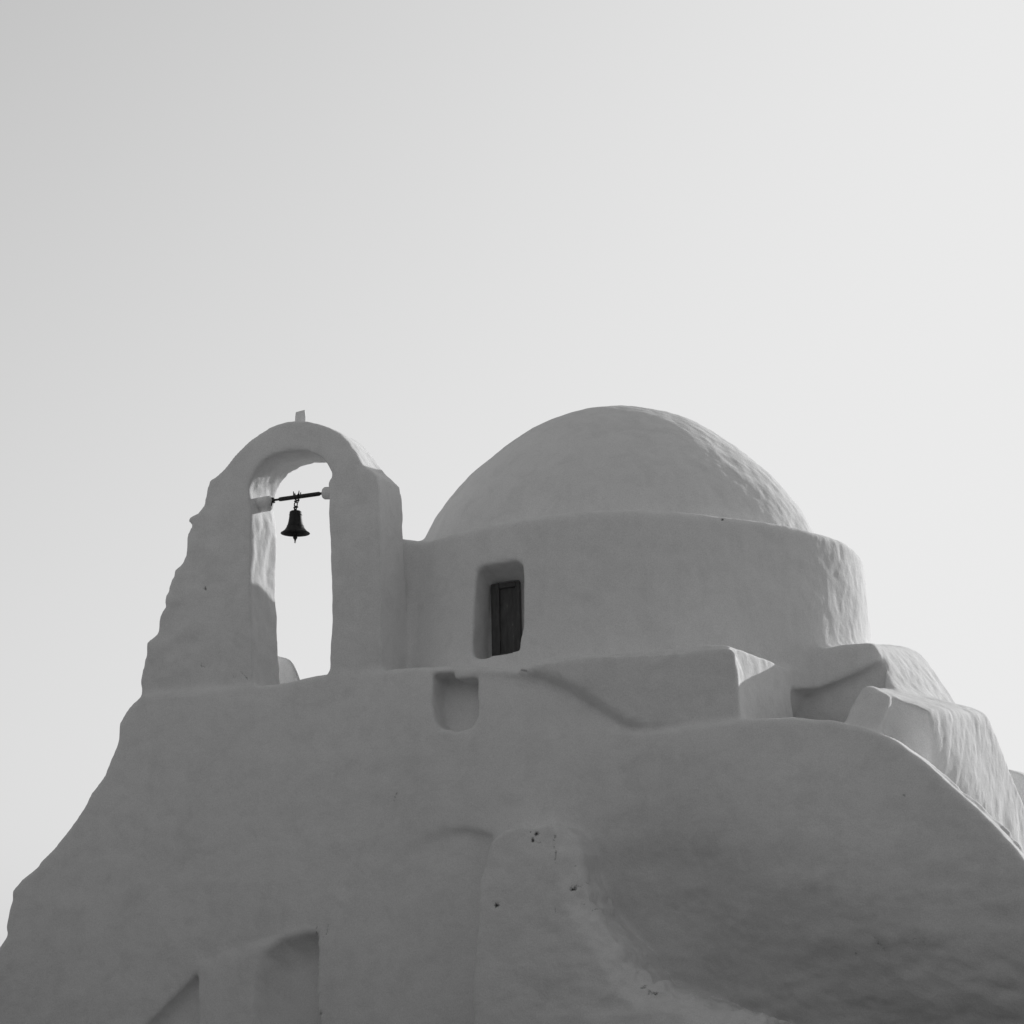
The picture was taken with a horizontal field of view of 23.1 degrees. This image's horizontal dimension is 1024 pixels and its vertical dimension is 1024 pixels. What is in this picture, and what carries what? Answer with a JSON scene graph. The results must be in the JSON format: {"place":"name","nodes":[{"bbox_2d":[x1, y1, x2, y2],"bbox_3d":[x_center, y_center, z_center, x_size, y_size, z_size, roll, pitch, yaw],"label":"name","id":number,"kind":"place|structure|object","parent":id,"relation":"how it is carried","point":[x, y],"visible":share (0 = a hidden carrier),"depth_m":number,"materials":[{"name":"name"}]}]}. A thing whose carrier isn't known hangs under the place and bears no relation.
{"place":"outdoors","nodes":[
{"label":"outdoors","id":0,"kind":"place"},
{"bbox_2d":[0,405,1023,1023],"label":"church","id":1,"kind":"structure","parent":0,"point":[616,715],"depth_m":27.21,"materials":[{"name":"paint"}]},
{"bbox_2d":[281,498,309,542],"bbox_3d":[-2.501,0.097,28.991,0.340,0.540,0.340,0,-13,0],"label":"church bell","id":2,"kind":"object","parent":1,"relation":"hanging from","point":[294,528],"visible":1,"depth_m":28.93,"materials":[{"name":"black metal"}]},
{"bbox_2d":[0,0,1023,946],"label":"sky","id":3,"kind":"structure","parent":0,"point":[436,233],"materials":[{"name":"white"}]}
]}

